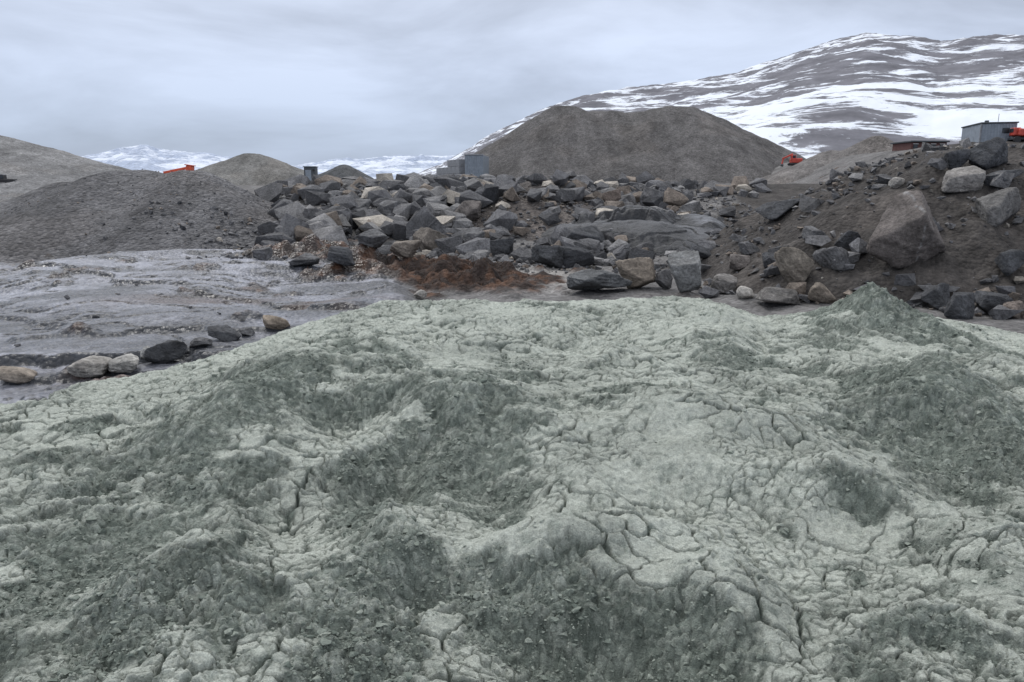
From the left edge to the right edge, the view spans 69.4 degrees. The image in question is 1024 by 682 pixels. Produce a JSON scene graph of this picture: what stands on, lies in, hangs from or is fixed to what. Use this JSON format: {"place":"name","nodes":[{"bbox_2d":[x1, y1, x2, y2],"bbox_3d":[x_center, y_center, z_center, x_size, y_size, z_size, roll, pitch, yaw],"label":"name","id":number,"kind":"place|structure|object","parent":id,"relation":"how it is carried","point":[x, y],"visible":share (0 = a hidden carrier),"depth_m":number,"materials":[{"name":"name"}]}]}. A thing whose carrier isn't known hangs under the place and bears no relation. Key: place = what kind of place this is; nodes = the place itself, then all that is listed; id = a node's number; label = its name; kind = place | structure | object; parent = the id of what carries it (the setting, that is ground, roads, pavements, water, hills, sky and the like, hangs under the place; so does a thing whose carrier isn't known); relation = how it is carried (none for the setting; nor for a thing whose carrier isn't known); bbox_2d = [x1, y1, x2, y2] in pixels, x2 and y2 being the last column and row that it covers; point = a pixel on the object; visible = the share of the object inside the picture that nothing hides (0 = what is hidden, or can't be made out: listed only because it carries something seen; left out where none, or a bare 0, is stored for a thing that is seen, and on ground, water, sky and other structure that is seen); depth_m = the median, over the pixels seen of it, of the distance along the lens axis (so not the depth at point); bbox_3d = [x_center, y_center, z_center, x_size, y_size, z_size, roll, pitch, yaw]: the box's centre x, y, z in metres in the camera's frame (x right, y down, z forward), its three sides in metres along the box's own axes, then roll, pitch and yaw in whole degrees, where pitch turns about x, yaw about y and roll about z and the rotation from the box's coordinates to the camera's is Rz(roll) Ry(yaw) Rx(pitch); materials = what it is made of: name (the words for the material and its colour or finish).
{"place":"outdoors","nodes":[
{"label":"outdoors","id":0,"kind":"place"},
{"bbox_2d":[81,145,453,179],"bbox_3d":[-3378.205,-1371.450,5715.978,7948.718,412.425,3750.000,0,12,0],"label":"distant mountain","id":1,"kind":"structure","parent":0,"point":[144,157],"depth_m":5254.10,"materials":[{"name":"white snow"}]},
{"bbox_2d":[451,167,456,173],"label":"block","id":2,"kind":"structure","parent":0,"point":[452,170],"depth_m":95.69,"materials":[{"name":"concrete"}]},
{"bbox_2d":[455,166,464,172],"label":"block","id":3,"kind":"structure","parent":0,"point":[459,169],"depth_m":93.94,"materials":[{"name":"concrete"}]},
{"bbox_2d":[455,159,464,165],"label":"block","id":4,"kind":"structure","parent":3,"relation":"on","point":[459,162],"depth_m":93.77,"materials":[{"name":"concrete"}]},
{"bbox_2d":[0,141,1023,403],"bbox_3d":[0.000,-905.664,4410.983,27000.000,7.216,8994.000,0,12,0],"label":"quarry ground","id":5,"kind":"structure","parent":0,"point":[48,327],"depth_m":21.09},
{"bbox_2d":[0,174,16,182],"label":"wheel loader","id":6,"kind":"object","parent":5,"relation":"on","point":[3,177],"visible":0.46,"depth_m":62.19,"materials":[{"name":"grey metal"}]},
{"bbox_2d":[0,366,37,383],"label":"boulder","id":7,"kind":"object","parent":5,"relation":"on","point":[14,374],"visible":0.97,"depth_m":12.45,"materials":[{"name":"beige stone"}]},
{"bbox_2d":[0,170,113,200],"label":"gravel pile","id":8,"kind":"object","parent":5,"relation":"on","point":[25,183],"visible":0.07,"depth_m":63.09,"materials":[{"name":"grey gravel"}]},
{"bbox_2d":[0,135,129,175],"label":"gravel pile","id":9,"kind":"object","parent":5,"relation":"on","point":[18,157],"visible":0.27,"depth_m":95.14,"materials":[{"name":"grey gravel"}]},
{"bbox_2d":[67,355,111,377],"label":"boulder","id":10,"kind":"object","parent":5,"relation":"on","point":[93,366],"visible":0.98,"depth_m":12.64,"materials":[{"name":"grey stone"}]},
{"bbox_2d":[107,353,138,372],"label":"boulder","id":11,"kind":"object","parent":5,"relation":"on","point":[126,363],"visible":0.97,"depth_m":12.74,"materials":[{"name":"grey stone"}]},
{"bbox_2d":[0,170,277,262],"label":"gravel pile","id":12,"kind":"object","parent":5,"relation":"on","point":[28,233],"visible":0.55,"depth_m":35.02,"materials":[{"name":"grey gravel"}]},
{"bbox_2d":[140,346,149,358],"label":"boulder","id":13,"kind":"object","parent":5,"relation":"on","point":[142,351],"visible":0.3,"depth_m":13.51,"materials":[{"name":"grey stone"}]},
{"bbox_2d":[143,340,186,363],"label":"boulder","id":14,"kind":"object","parent":5,"relation":"on","point":[167,351],"visible":0.98,"depth_m":13.21,"materials":[{"name":"grey stone"}]},
{"bbox_2d":[163,164,194,172],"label":"screening machine","id":15,"kind":"object","parent":5,"relation":"on","point":[189,167],"visible":0.42,"depth_m":64.00,"materials":[{"name":"orange paint"}]},
{"bbox_2d":[189,337,212,346],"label":"boulder","id":16,"kind":"object","parent":5,"relation":"on","point":[199,341],"visible":1,"depth_m":13.71,"materials":[{"name":"grey stone"}]},
{"bbox_2d":[207,324,240,341],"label":"boulder","id":17,"kind":"object","parent":5,"relation":"on","point":[225,333],"visible":0.98,"depth_m":14.39,"materials":[{"name":"grey stone"}]},
{"bbox_2d":[239,326,254,335],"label":"boulder","id":18,"kind":"object","parent":5,"relation":"on","point":[247,331],"visible":1,"depth_m":14.92,"materials":[{"name":"grey stone"}]},
{"bbox_2d":[197,153,303,185],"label":"gravel pile","id":19,"kind":"object","parent":5,"relation":"on","point":[251,169],"visible":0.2,"depth_m":119.65,"materials":[{"name":"gravel"}]},
{"bbox_2d":[252,247,272,260],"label":"boulder","id":20,"kind":"object","parent":5,"relation":"on","point":[265,253],"visible":1,"depth_m":25.47,"materials":[{"name":"grey stone"}]},
{"bbox_2d":[263,315,289,329],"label":"boulder","id":21,"kind":"object","parent":5,"relation":"on","point":[274,322],"visible":0.97,"depth_m":15.21,"materials":[{"name":"beige stone"}]},
{"bbox_2d":[288,253,319,265],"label":"boulder","id":22,"kind":"object","parent":5,"relation":"on","point":[308,259],"visible":0.98,"depth_m":24.45,"materials":[{"name":"grey stone"}]},
{"bbox_2d":[303,166,317,180],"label":"site shed","id":23,"kind":"structure","parent":5,"relation":"on","point":[309,171],"depth_m":77.98,"materials":[{"name":"metal"}]},
{"bbox_2d":[305,170,311,180],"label":"door","id":24,"kind":"structure","parent":23,"relation":"in","point":[307,172],"depth_m":77.98,"materials":[{"name":"grey metal"}]},
{"bbox_2d":[303,208,322,218],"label":"boulder","id":25,"kind":"object","parent":5,"relation":"on","point":[308,213],"visible":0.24,"depth_m":36.79,"materials":[{"name":"grey stone"}]},
{"bbox_2d":[327,246,354,265],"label":"boulder","id":26,"kind":"object","parent":5,"relation":"on","point":[340,255],"visible":1,"depth_m":23.79,"materials":[{"name":"grey stone"}]},
{"bbox_2d":[318,164,373,178],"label":"gravel pile","id":27,"kind":"object","parent":5,"relation":"on","point":[343,170],"visible":0.11,"depth_m":103.34,"materials":[{"name":"grey gravel"}]},
{"bbox_2d":[351,198,371,212],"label":"boulder","id":28,"kind":"object","parent":5,"relation":"on","point":[361,203],"visible":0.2,"depth_m":39.10,"materials":[{"name":"grey stone"}]},
{"bbox_2d":[357,228,387,247],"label":"boulder","id":29,"kind":"object","parent":5,"relation":"on","point":[375,238],"visible":1,"depth_m":25.91,"materials":[{"name":"grey stone"}]},
{"bbox_2d":[377,200,401,215],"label":"boulder","id":30,"kind":"object","parent":5,"relation":"on","point":[385,207],"visible":0.66,"depth_m":38.14,"materials":[{"name":"grey stone"}]},
{"bbox_2d":[389,240,420,257],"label":"boulder","id":31,"kind":"object","parent":5,"relation":"on","point":[407,248],"visible":0.98,"depth_m":25.35,"materials":[{"name":"grey stone"}]},
{"bbox_2d":[253,239,560,293],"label":"dry grass","id":32,"kind":"structure","parent":5,"relation":"on","point":[429,265],"depth_m":24.59,"materials":[{"name":"brown plant"}]},
{"bbox_2d":[414,289,426,298],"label":"boulder","id":33,"kind":"object","parent":5,"relation":"on","point":[420,294],"visible":1,"depth_m":20.99,"materials":[{"name":"grey stone"}]},
{"bbox_2d":[412,227,448,250],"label":"boulder","id":34,"kind":"object","parent":5,"relation":"on","point":[426,236],"visible":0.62,"depth_m":32.49,"materials":[{"name":"beige stone"}]},
{"bbox_2d":[461,227,484,242],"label":"boulder","id":35,"kind":"object","parent":5,"relation":"on","point":[468,234],"visible":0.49,"depth_m":33.26,"materials":[{"name":"grey stone"}]},
{"bbox_2d":[464,154,488,176],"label":"shipping container","id":36,"kind":"object","parent":5,"relation":"on","point":[477,165],"visible":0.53,"depth_m":92.56,"materials":[{"name":"metal"}]},
{"bbox_2d":[490,237,513,256],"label":"boulder","id":37,"kind":"object","parent":5,"relation":"on","point":[501,246],"visible":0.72,"depth_m":31.83,"materials":[{"name":"grey stone"}]},
{"bbox_2d":[0,282,1023,681],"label":"rock flour mound","id":38,"kind":"object","parent":5,"relation":"on","point":[608,482],"visible":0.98,"depth_m":3.81,"materials":[{"name":"grey soil"}]},
{"bbox_2d":[0,282,1023,681],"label":"clods","id":39,"kind":"object","parent":38,"relation":"on","point":[324,642],"visible":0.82,"depth_m":3.00,"materials":[{"name":"grey soil"}]},
{"bbox_2d":[1,138,1023,346],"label":"stones","id":40,"kind":"object","parent":5,"relation":"on","point":[857,246],"visible":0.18,"depth_m":24.26,"materials":[{"name":"grey stone"}]},
{"bbox_2d":[254,169,771,266],"bbox_3d":[0.701,-7.305,40.293,34.291,4.400,25.443,0,12,0],"label":"boulder rubble","id":41,"kind":"object","parent":5,"relation":"on","point":[436,202],"visible":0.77,"depth_m":38.54,"materials":[{"name":"grey stone"}]},
{"bbox_2d":[472,179,594,240],"bbox_3d":[1.803,-7.667,44.062,23.719,3.900,25.307,0,12,0],"label":"soil heap","id":42,"kind":"object","parent":5,"relation":"on","point":[531,207],"visible":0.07,"depth_m":38.08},
{"bbox_2d":[454,200,481,220],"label":"boulder","id":43,"kind":"object","parent":42,"relation":"on","point":[470,210],"visible":0.8,"depth_m":37.24,"materials":[{"name":"grey stone"}]},
{"bbox_2d":[531,245,563,267],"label":"boulder","id":44,"kind":"object","parent":5,"relation":"on","point":[551,256],"visible":0.98,"depth_m":27.31,"materials":[{"name":"grey stone"}]},
{"bbox_2d":[547,245,594,268],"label":"boulder","id":45,"kind":"object","parent":5,"relation":"on","point":[572,256],"visible":0.49,"depth_m":27.40,"materials":[{"name":"grey stone"}]},
{"bbox_2d":[566,225,604,242],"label":"boulder","id":46,"kind":"object","parent":5,"relation":"on","point":[593,232],"visible":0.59,"depth_m":32.41,"materials":[{"name":"grey stone"}]},
{"bbox_2d":[566,269,631,290],"bbox_3d":[2.557,-1.829,22.001,1.971,0.672,1.406,-6,13,-26],"label":"boulder","id":47,"kind":"object","parent":5,"relation":"on","point":[585,279],"visible":1,"depth_m":21.47,"materials":[{"name":"grey stone"}]},
{"bbox_2d":[602,188,620,200],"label":"boulder","id":48,"kind":"object","parent":5,"relation":"on","point":[614,195],"visible":0.81,"depth_m":41.92,"materials":[{"name":"stone"}]},
{"bbox_2d":[604,201,624,207],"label":"boulder","id":49,"kind":"object","parent":5,"relation":"on","point":[620,204],"visible":0.4,"depth_m":39.85,"materials":[{"name":"beige stone"}]},
{"bbox_2d":[541,206,725,255],"bbox_3d":[6.276,-5.242,37.461,13.500,3.205,15.500,0,12,0],"label":"bedrock outcrop","id":50,"kind":"object","parent":5,"relation":"on","point":[661,230],"visible":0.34,"depth_m":34.70,"materials":[{"name":"grey stone"}]},
{"bbox_2d":[615,257,655,288],"bbox_3d":[3.792,-2.062,22.557,1.392,1.039,1.098,0,12,0],"label":"boulder","id":51,"kind":"object","parent":5,"relation":"on","point":[639,272],"visible":0.91,"depth_m":22.16,"materials":[{"name":"brown stone"}]},
{"bbox_2d":[474,105,805,183],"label":"gravel pile","id":52,"kind":"object","parent":5,"relation":"on","point":[672,143],"visible":0.52,"depth_m":97.84,"materials":[{"name":"grey gravel"}]},
{"bbox_2d":[640,187,663,205],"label":"boulder","id":53,"kind":"object","parent":5,"relation":"on","point":[647,192],"visible":0.6,"depth_m":42.32,"materials":[{"name":"grey stone"}]},
{"bbox_2d":[654,268,672,288],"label":"boulder","id":54,"kind":"object","parent":5,"relation":"on","point":[664,278],"visible":1,"depth_m":22.36,"materials":[{"name":"grey stone"}]},
{"bbox_2d":[667,250,701,292],"bbox_3d":[4.972,-1.990,21.319,0.990,1.209,0.673,3,12,13],"label":"boulder","id":55,"kind":"object","parent":5,"relation":"on","point":[685,267],"visible":1,"depth_m":21.13,"materials":[{"name":"grey stone"}]},
{"bbox_2d":[690,243,711,258],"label":"boulder","id":56,"kind":"object","parent":5,"relation":"on","point":[704,252],"visible":0.53,"depth_m":25.92,"materials":[{"name":"grey stone"}]},
{"bbox_2d":[711,273,737,293],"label":"boulder","id":57,"kind":"object","parent":5,"relation":"on","point":[723,283],"visible":0.88,"depth_m":21.25,"materials":[{"name":"grey stone"}]},
{"bbox_2d":[718,206,735,216],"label":"boulder","id":58,"kind":"object","parent":5,"relation":"on","point":[729,211],"visible":0.97,"depth_m":40.34,"materials":[{"name":"grey stone"}]},
{"bbox_2d":[729,254,749,269],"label":"boulder","id":59,"kind":"object","parent":5,"relation":"on","point":[738,262],"visible":0.93,"depth_m":23.05,"materials":[{"name":"grey stone"}]},
{"bbox_2d":[736,286,753,298],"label":"boulder","id":60,"kind":"object","parent":5,"relation":"on","point":[743,292],"visible":1,"depth_m":19.91,"materials":[{"name":"grey stone"}]},
{"bbox_2d":[738,241,759,254],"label":"boulder","id":61,"kind":"object","parent":5,"relation":"on","point":[746,247],"visible":0.99,"depth_m":24.01,"materials":[{"name":"grey stone"}]},
{"bbox_2d":[762,252,775,266],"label":"boulder","id":62,"kind":"object","parent":5,"relation":"on","point":[768,258],"visible":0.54,"depth_m":21.30,"materials":[{"name":"grey stone"}]},
{"bbox_2d":[754,198,799,220],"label":"boulder","id":63,"kind":"object","parent":5,"relation":"on","point":[772,210],"visible":0.99,"depth_m":25.32,"materials":[{"name":"grey stone"}]},
{"bbox_2d":[755,287,799,304],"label":"boulder","id":64,"kind":"object","parent":5,"relation":"on","point":[776,295],"visible":0.99,"depth_m":18.84,"materials":[{"name":"grey stone"}]},
{"bbox_2d":[774,247,813,282],"bbox_3d":[7.648,-1.993,20.211,0.984,1.203,0.795,0,12,0],"label":"boulder","id":65,"kind":"object","parent":5,"relation":"on","point":[794,264],"visible":0.97,"depth_m":19.89,"materials":[{"name":"grey stone"}]},
{"bbox_2d":[802,226,825,239],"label":"boulder","id":66,"kind":"object","parent":5,"relation":"on","point":[809,230],"visible":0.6,"depth_m":21.37,"materials":[{"name":"grey stone"}]},
{"bbox_2d":[749,136,892,183],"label":"gravel pile","id":67,"kind":"object","parent":5,"relation":"on","point":[812,164],"visible":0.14,"depth_m":80.24,"materials":[{"name":"grey gravel"}]},
{"bbox_2d":[780,153,802,166],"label":"red excavator","id":68,"kind":"object","parent":67,"relation":"on","point":[793,160],"visible":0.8,"depth_m":85.12,"materials":[{"name":"paint"}]},
{"bbox_2d":[808,282,835,303],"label":"boulder","id":69,"kind":"object","parent":5,"relation":"on","point":[819,292],"visible":1,"depth_m":18.98,"materials":[{"name":"brown stone"}]},
{"bbox_2d":[812,246,851,270],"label":"boulder","id":70,"kind":"object","parent":5,"relation":"on","point":[823,257],"visible":0.91,"depth_m":19.91,"materials":[{"name":"grey stone"}]},
{"bbox_2d":[834,230,861,248],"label":"boulder","id":71,"kind":"object","parent":5,"relation":"on","point":[846,239],"visible":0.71,"depth_m":20.59,"materials":[{"name":"grey stone"}]},
{"bbox_2d":[888,177,904,187],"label":"boulder","id":72,"kind":"object","parent":5,"relation":"on","point":[895,182],"visible":1,"depth_m":22.64,"materials":[{"name":"grey stone"}]},
{"bbox_2d":[866,190,944,268],"bbox_3d":[10.277,-2.885,19.227,1.578,2.031,1.639,11,16,42],"label":"boulder","id":73,"kind":"object","parent":5,"relation":"on","point":[906,232],"visible":0.99,"depth_m":19.07,"materials":[{"name":"grey stone"}]},
{"bbox_2d":[892,142,946,150],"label":"walls","id":74,"kind":"structure","parent":5,"relation":"on","point":[902,146],"depth_m":68.06,"materials":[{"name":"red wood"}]},
{"bbox_2d":[890,140,949,143],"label":"roof","id":75,"kind":"structure","parent":74,"relation":"on","point":[916,141],"depth_m":67.57,"materials":[{"name":"metal"}]},
{"bbox_2d":[921,283,949,308],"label":"boulder","id":76,"kind":"object","parent":5,"relation":"on","point":[937,296],"visible":0.96,"depth_m":17.92,"materials":[{"name":"grey stone"}]},
{"bbox_2d":[944,148,969,168],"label":"boulder","id":77,"kind":"object","parent":5,"relation":"on","point":[956,158],"visible":0.94,"depth_m":22.14,"materials":[{"name":"grey stone"}]},
{"bbox_2d":[944,292,974,319],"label":"boulder","id":78,"kind":"object","parent":5,"relation":"on","point":[960,305],"visible":1,"depth_m":16.74,"materials":[{"name":"grey stone"}]},
{"bbox_2d":[941,165,985,192],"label":"boulder","id":79,"kind":"object","parent":5,"relation":"on","point":[966,179],"visible":1,"depth_m":21.22,"materials":[{"name":"grey stone"}]},
{"bbox_2d":[968,137,1007,168],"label":"boulder","id":80,"kind":"object","parent":5,"relation":"on","point":[991,153],"visible":0.9,"depth_m":21.95,"materials":[{"name":"grey stone"}]},
{"bbox_2d":[961,117,1018,142],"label":"portable cabin","id":81,"kind":"object","parent":5,"relation":"on","point":[986,130],"visible":0.73,"depth_m":58.02,"materials":[{"name":"metal"}]},
{"bbox_2d":[1002,128,1009,132],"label":"window","id":82,"kind":"structure","parent":81,"relation":"in","point":[1005,130],"depth_m":57.65,"materials":[{"name":"black glass"}]},
{"bbox_2d":[974,290,1013,312],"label":"boulder","id":83,"kind":"object","parent":5,"relation":"on","point":[986,301],"visible":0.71,"depth_m":17.33,"materials":[{"name":"grey stone"}]},
{"bbox_2d":[975,187,1020,226],"bbox_3d":[13.219,-3.610,20.310,1.453,1.215,0.840,-8,14,-35],"label":"boulder","id":84,"kind":"object","parent":5,"relation":"on","point":[991,208],"visible":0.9,"depth_m":19.91,"materials":[{"name":"grey stone"}]},
{"bbox_2d":[984,169,1023,185],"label":"boulder","id":85,"kind":"object","parent":5,"relation":"on","point":[991,176],"visible":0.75,"depth_m":21.14,"materials":[{"name":"grey stone"}]},
{"bbox_2d":[994,249,1023,275],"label":"boulder","id":86,"kind":"object","parent":5,"relation":"on","point":[1009,262],"visible":1,"depth_m":18.38,"materials":[{"name":"grey stone"}]},
{"bbox_2d":[1003,300,1023,318],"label":"boulder","id":87,"kind":"object","parent":5,"relation":"on","point":[1016,305],"visible":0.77,"depth_m":16.84,"materials":[{"name":"beige stone"}]},
{"bbox_2d":[1007,127,1023,141],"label":"red dumper","id":88,"kind":"object","parent":5,"relation":"on","point":[1016,134],"visible":0.85,"depth_m":56.64,"materials":[{"name":"paint"}]},
{"bbox_2d":[0,0,1023,165],"label":"sky","id":89,"kind":"structure","parent":0,"point":[291,82],"materials":[{"name":"grey"}]},
{"bbox_2d":[417,33,1023,174],"bbox_3d":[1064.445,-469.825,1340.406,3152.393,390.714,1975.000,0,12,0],"label":"snowy mountain","id":90,"kind":"structure","parent":0,"point":[839,94],"depth_m":766.21,"materials":[{"name":"white snow"}]}
]}

